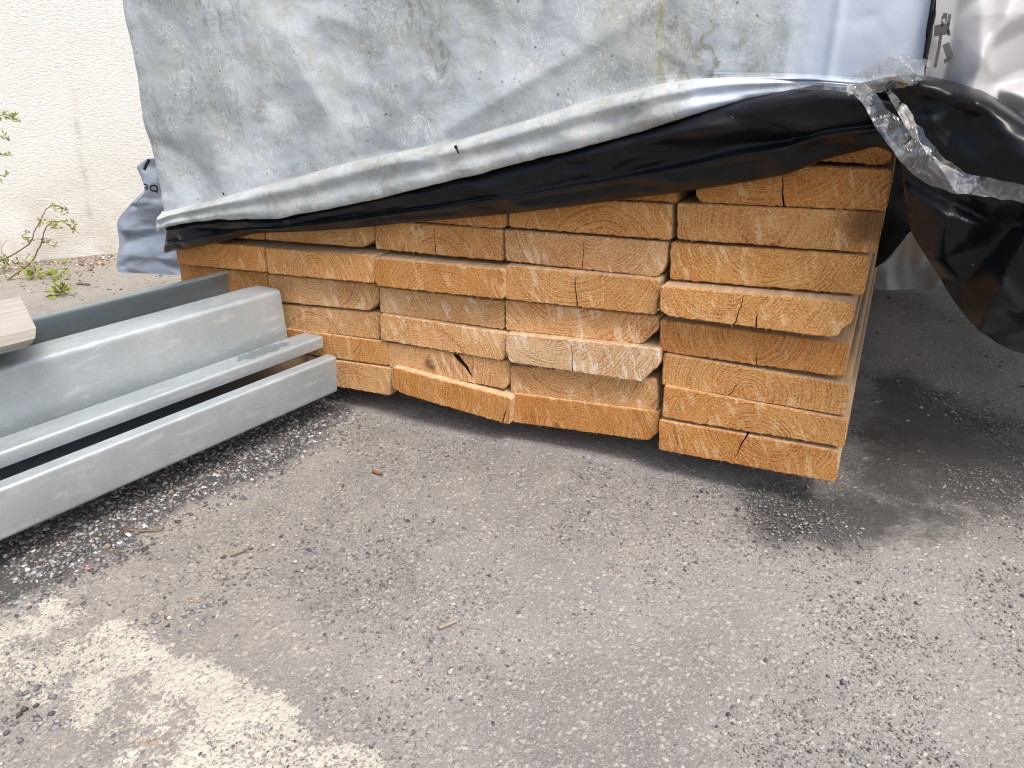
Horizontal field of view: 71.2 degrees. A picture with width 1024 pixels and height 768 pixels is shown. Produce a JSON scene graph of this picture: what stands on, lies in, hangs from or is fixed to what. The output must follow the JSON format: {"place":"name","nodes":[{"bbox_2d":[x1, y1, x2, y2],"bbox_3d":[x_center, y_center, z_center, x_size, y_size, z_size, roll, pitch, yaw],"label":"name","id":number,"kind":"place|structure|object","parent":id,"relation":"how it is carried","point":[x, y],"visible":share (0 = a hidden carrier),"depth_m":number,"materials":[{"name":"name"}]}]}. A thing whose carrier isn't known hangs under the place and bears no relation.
{"place":"outdoors","nodes":[
{"label":"outdoors","id":0,"kind":"place"},
{"bbox_2d":[0,234,1023,767],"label":"ground","id":1,"kind":"structure","parent":0,"point":[650,702],"depth_m":0.66,"materials":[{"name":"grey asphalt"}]},
{"bbox_2d":[1,244,11,273],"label":"grass tuft","id":2,"kind":"object","parent":1,"relation":"on","point":[2,267],"visible":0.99,"depth_m":2.02,"materials":[{"name":"green plant"}]},
{"bbox_2d":[0,110,20,183],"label":"weed","id":3,"kind":"object","parent":1,"relation":"on","point":[12,116],"visible":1,"depth_m":1.82,"materials":[{"name":"green plant"}]},
{"bbox_2d":[3,256,30,267],"bbox_3d":[-1.419,-0.353,2.061,0.062,0.040,0.069,2,23,8],"label":"seedling","id":4,"kind":"object","parent":1,"relation":"on","point":[18,262],"visible":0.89,"depth_m":2.05,"materials":[{"name":"green plant"}]},
{"bbox_2d":[0,202,68,269],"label":"weed","id":5,"kind":"object","parent":1,"relation":"on","point":[31,239],"visible":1,"depth_m":1.98,"materials":[{"name":"green plant"}]},
{"bbox_2d":[21,264,49,279],"bbox_3d":[-1.296,-0.305,1.941,0.069,0.036,0.062,10,25,26],"label":"seedling","id":6,"kind":"object","parent":1,"relation":"on","point":[29,272],"visible":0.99,"depth_m":1.94,"materials":[{"name":"green plant"}]},
{"bbox_2d":[0,219,79,280],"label":"weed","id":7,"kind":"object","parent":1,"relation":"on","point":[42,241],"visible":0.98,"depth_m":1.89,"materials":[{"name":"green plant"}]},
{"bbox_2d":[42,267,60,276],"bbox_3d":[-1.238,-0.301,1.933,0.050,0.031,0.051,-5,23,-9],"label":"seedling","id":8,"kind":"object","parent":1,"relation":"on","point":[52,272],"visible":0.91,"depth_m":1.93,"materials":[{"name":"green plant"}]},
{"bbox_2d":[0,254,117,291],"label":"leaf litter","id":9,"kind":"object","parent":1,"relation":"on","point":[97,263],"visible":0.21,"depth_m":2.10,"materials":[{"name":"brown plant"}]},
{"bbox_2d":[45,258,78,298],"bbox_3d":[-1.105,-0.259,1.757,0.071,0.080,0.102,-1,22,3],"label":"seedling","id":10,"kind":"object","parent":1,"relation":"on","point":[64,287],"visible":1,"depth_m":1.75,"materials":[{"name":"green plant"}]},
{"bbox_2d":[0,0,153,263],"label":"rendered wall","id":11,"kind":"structure","parent":1,"relation":"on","point":[78,145],"depth_m":2.08,"materials":[{"name":"white paint"}]},
{"bbox_2d":[29,271,229,345],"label":"steel beam","id":12,"kind":"structure","parent":1,"relation":"on","point":[68,321],"depth_m":0.96,"materials":[{"name":"metal"}]},
{"bbox_2d":[0,285,286,437],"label":"steel beam","id":13,"kind":"structure","parent":1,"relation":"on","point":[46,381],"depth_m":0.88,"materials":[{"name":"metal"}]},
{"bbox_2d":[0,296,35,353],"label":"weathered plank","id":14,"kind":"object","parent":13,"relation":"on","point":[17,329],"visible":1,"depth_m":0.74,"materials":[{"name":"brown wood"}]},
{"bbox_2d":[0,332,323,480],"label":"steel beam","id":15,"kind":"structure","parent":1,"relation":"on","point":[35,446],"depth_m":0.86,"materials":[{"name":"metal"}]},
{"bbox_2d":[0,354,336,539],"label":"steel beam","id":16,"kind":"structure","parent":1,"relation":"on","point":[29,498],"depth_m":0.82,"materials":[{"name":"metal"}]},
{"bbox_2d":[230,549,246,556],"bbox_3d":[-0.285,0.176,0.746,0.009,0.002,0.017,10,25,26],"label":"twig","id":17,"kind":"object","parent":1,"relation":"on","point":[234,554],"visible":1,"depth_m":0.74,"materials":[{"name":"brown wood"}]},
{"bbox_2d":[308,354,397,394],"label":"wooden board","id":18,"kind":"object","parent":1,"relation":"on","point":[366,376],"visible":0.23,"depth_m":1.04,"materials":[{"name":"brown wood"}]},
{"bbox_2d":[286,328,390,365],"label":"wooden board","id":19,"kind":"object","parent":18,"relation":"on","point":[360,349],"visible":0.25,"depth_m":1.04,"materials":[{"name":"brown wood"}]},
{"bbox_2d":[282,302,382,339],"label":"wooden board","id":20,"kind":"object","parent":19,"relation":"on","point":[359,323],"visible":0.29,"depth_m":1.04,"materials":[{"name":"brown wood"}]},
{"bbox_2d":[268,274,382,309],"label":"wooden board","id":21,"kind":"object","parent":20,"relation":"on","point":[304,290],"visible":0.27,"depth_m":1.02,"materials":[{"name":"brown wood"}]},
{"bbox_2d":[266,242,394,282],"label":"wooden board","id":22,"kind":"object","parent":21,"relation":"on","point":[336,262],"visible":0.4,"depth_m":0.99,"materials":[{"name":"brown wood"}]},
{"bbox_2d":[266,226,375,247],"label":"wooden board","id":23,"kind":"object","parent":22,"relation":"on","point":[359,237],"visible":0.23,"depth_m":0.99,"materials":[{"name":"brown wood"}]},
{"bbox_2d":[437,620,457,629],"bbox_3d":[-0.057,0.213,0.636,0.019,0.003,0.004,-13,25,-26],"label":"wood chip","id":24,"kind":"object","parent":1,"relation":"on","point":[443,625],"visible":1,"depth_m":0.63,"materials":[{"name":"beige wood"}]},
{"bbox_2d":[392,365,514,423],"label":"wooden board","id":25,"kind":"object","parent":1,"relation":"on","point":[490,402],"visible":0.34,"depth_m":0.96,"materials":[{"name":"brown wood"}]},
{"bbox_2d":[388,342,513,389],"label":"wooden board","id":26,"kind":"object","parent":25,"relation":"on","point":[477,369],"visible":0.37,"depth_m":0.96,"materials":[{"name":"brown wood"}]},
{"bbox_2d":[380,313,510,359],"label":"wooden board","id":27,"kind":"object","parent":26,"relation":"on","point":[476,340],"visible":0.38,"depth_m":0.95,"materials":[{"name":"brown wood"}]},
{"bbox_2d":[378,286,507,328],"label":"wooden board","id":28,"kind":"object","parent":27,"relation":"on","point":[477,311],"visible":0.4,"depth_m":0.94,"materials":[{"name":"brown wood"}]},
{"bbox_2d":[375,251,513,299],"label":"wooden board","id":29,"kind":"object","parent":28,"relation":"on","point":[476,277],"visible":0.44,"depth_m":0.91,"materials":[{"name":"brown wood"}]},
{"bbox_2d":[375,222,511,260],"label":"wooden board","id":30,"kind":"object","parent":29,"relation":"on","point":[468,241],"visible":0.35,"depth_m":0.91,"materials":[{"name":"brown wood"}]},
{"bbox_2d":[424,214,509,228],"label":"wooden board","id":31,"kind":"object","parent":30,"relation":"on","point":[497,221],"visible":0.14,"depth_m":0.87,"materials":[{"name":"brown wood"}]},
{"bbox_2d":[513,393,662,439],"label":"wooden board","id":32,"kind":"object","parent":1,"relation":"on","point":[622,421],"visible":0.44,"depth_m":0.90,"materials":[{"name":"brown wood"}]},
{"bbox_2d":[510,362,664,410],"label":"wooden board","id":33,"kind":"object","parent":32,"relation":"on","point":[647,392],"visible":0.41,"depth_m":0.88,"materials":[{"name":"brown wood"}]},
{"bbox_2d":[505,328,665,380],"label":"wooden board","id":34,"kind":"object","parent":33,"relation":"on","point":[630,361],"visible":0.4,"depth_m":0.86,"materials":[{"name":"beige wood"}]},
{"bbox_2d":[503,299,665,343],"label":"wooden board","id":35,"kind":"object","parent":34,"relation":"on","point":[579,322],"visible":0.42,"depth_m":0.85,"materials":[{"name":"brown wood"}]},
{"bbox_2d":[505,262,670,314],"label":"wooden board","id":36,"kind":"object","parent":35,"relation":"on","point":[566,286],"visible":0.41,"depth_m":0.83,"materials":[{"name":"brown wood"}]},
{"bbox_2d":[505,227,677,276],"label":"wooden board","id":37,"kind":"object","parent":36,"relation":"on","point":[650,257],"visible":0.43,"depth_m":0.82,"materials":[{"name":"brown wood"}]},
{"bbox_2d":[509,192,695,240],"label":"wooden board","id":38,"kind":"object","parent":37,"relation":"on","point":[644,219],"visible":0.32,"depth_m":0.79,"materials":[{"name":"brown wood"}]},
{"bbox_2d":[624,190,695,202],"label":"wooden board","id":39,"kind":"object","parent":38,"relation":"on","point":[674,197],"visible":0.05,"depth_m":0.76,"materials":[{"name":"brown wood"}]},
{"bbox_2d":[658,416,841,482],"bbox_3d":[0.672,-0.240,1.542,0.197,0.043,1.802,10,25,26],"label":"wooden board","id":40,"kind":"object","parent":1,"relation":"on","point":[800,457],"visible":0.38,"depth_m":0.80,"materials":[{"name":"brown wood"}]},
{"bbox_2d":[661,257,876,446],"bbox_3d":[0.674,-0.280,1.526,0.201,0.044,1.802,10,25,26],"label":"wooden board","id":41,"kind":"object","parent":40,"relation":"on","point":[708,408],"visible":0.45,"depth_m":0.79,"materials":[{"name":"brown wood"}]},
{"bbox_2d":[662,244,878,415],"bbox_3d":[0.671,-0.317,1.516,0.198,0.045,1.802,10,25,26],"label":"wooden board","id":42,"kind":"object","parent":41,"relation":"on","point":[805,390],"visible":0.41,"depth_m":0.78,"materials":[{"name":"brown wood"}]},
{"bbox_2d":[659,294,862,377],"bbox_3d":[0.666,-0.355,1.507,0.201,0.042,1.801,10,25,26],"label":"wooden board","id":43,"kind":"object","parent":42,"relation":"on","point":[824,355],"visible":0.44,"depth_m":0.77,"materials":[{"name":"brown wood"}]},
{"bbox_2d":[658,279,858,338],"bbox_3d":[0.657,-0.390,1.473,0.199,0.040,1.802,10,25,26],"label":"wooden board","id":44,"kind":"object","parent":43,"relation":"on","point":[820,313],"visible":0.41,"depth_m":0.73,"materials":[{"name":"brown wood"}]},
{"bbox_2d":[670,238,872,294],"bbox_3d":[0.670,-0.435,1.474,0.199,0.045,1.801,10,25,26],"label":"wooden board","id":45,"kind":"object","parent":44,"relation":"on","point":[813,270],"visible":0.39,"depth_m":0.74,"materials":[{"name":"brown wood"}]},
{"bbox_2d":[677,194,885,252],"bbox_3d":[0.672,-0.472,1.452,0.196,0.042,1.803,10,25,26],"label":"wooden board","id":46,"kind":"object","parent":45,"relation":"on","point":[850,230],"visible":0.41,"depth_m":0.71,"materials":[{"name":"brown wood"}]},
{"bbox_2d":[696,155,895,211],"bbox_3d":[0.678,-0.509,1.430,0.184,0.046,1.802,10,25,26],"label":"wooden board","id":47,"kind":"object","parent":46,"relation":"on","point":[838,185],"visible":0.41,"depth_m":0.68,"materials":[{"name":"brown wood"}]},
{"bbox_2d":[823,147,892,165],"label":"wooden board","id":48,"kind":"object","parent":47,"relation":"on","point":[875,156],"visible":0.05,"depth_m":0.66,"materials":[{"name":"brown wood"}]},
{"bbox_2d":[116,0,1023,353],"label":"tarpaulin","id":49,"kind":"object","parent":48,"relation":"on","point":[264,116],"visible":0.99,"depth_m":0.75,"materials":[{"name":"grey plastic"}]},
{"bbox_2d":[926,0,1023,115],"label":"plastic film","id":50,"kind":"object","parent":49,"relation":"on","point":[977,44],"visible":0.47,"depth_m":0.58,"materials":[{"name":"white plastic"}]},
{"bbox_2d":[875,232,942,289],"bbox_3d":[0.876,-0.258,1.524,0.040,0.138,0.188,-19,28,-35],"label":"plastic sheet","id":51,"kind":"object","parent":1,"relation":"on","point":[907,265],"visible":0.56,"depth_m":1.55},
{"bbox_2d":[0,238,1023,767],"bbox_3d":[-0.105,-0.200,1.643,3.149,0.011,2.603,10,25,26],"label":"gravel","id":52,"kind":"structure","parent":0,"point":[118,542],"depth_m":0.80,"materials":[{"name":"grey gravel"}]},
{"bbox_2d":[120,527,162,531],"bbox_3d":[-0.409,0.161,0.790,0.048,0.003,0.007,1,23,6],"label":"twig","id":53,"kind":"object","parent":52,"relation":"on","point":[137,530],"visible":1,"depth_m":0.79,"materials":[{"name":"brown wood"}]},
{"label":"wooden board","id":54,"kind":"object","parent":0,"visible":0},
{"bbox_2d":[180,265,271,291],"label":"wooden board","id":55,"kind":"object","parent":54,"relation":"on","point":[238,279],"visible":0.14,"depth_m":1.11,"materials":[{"name":"brown wood"}]},
{"bbox_2d":[176,238,287,271],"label":"wooden board","id":56,"kind":"object","parent":55,"relation":"on","point":[250,254],"visible":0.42,"depth_m":1.07,"materials":[{"name":"brown wood"}]},
{"bbox_2d":[238,233,266,239],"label":"wooden board","id":57,"kind":"object","parent":56,"relation":"on","point":[259,236],"visible":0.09,"depth_m":1.05,"materials":[{"name":"brown wood"}]}
]}

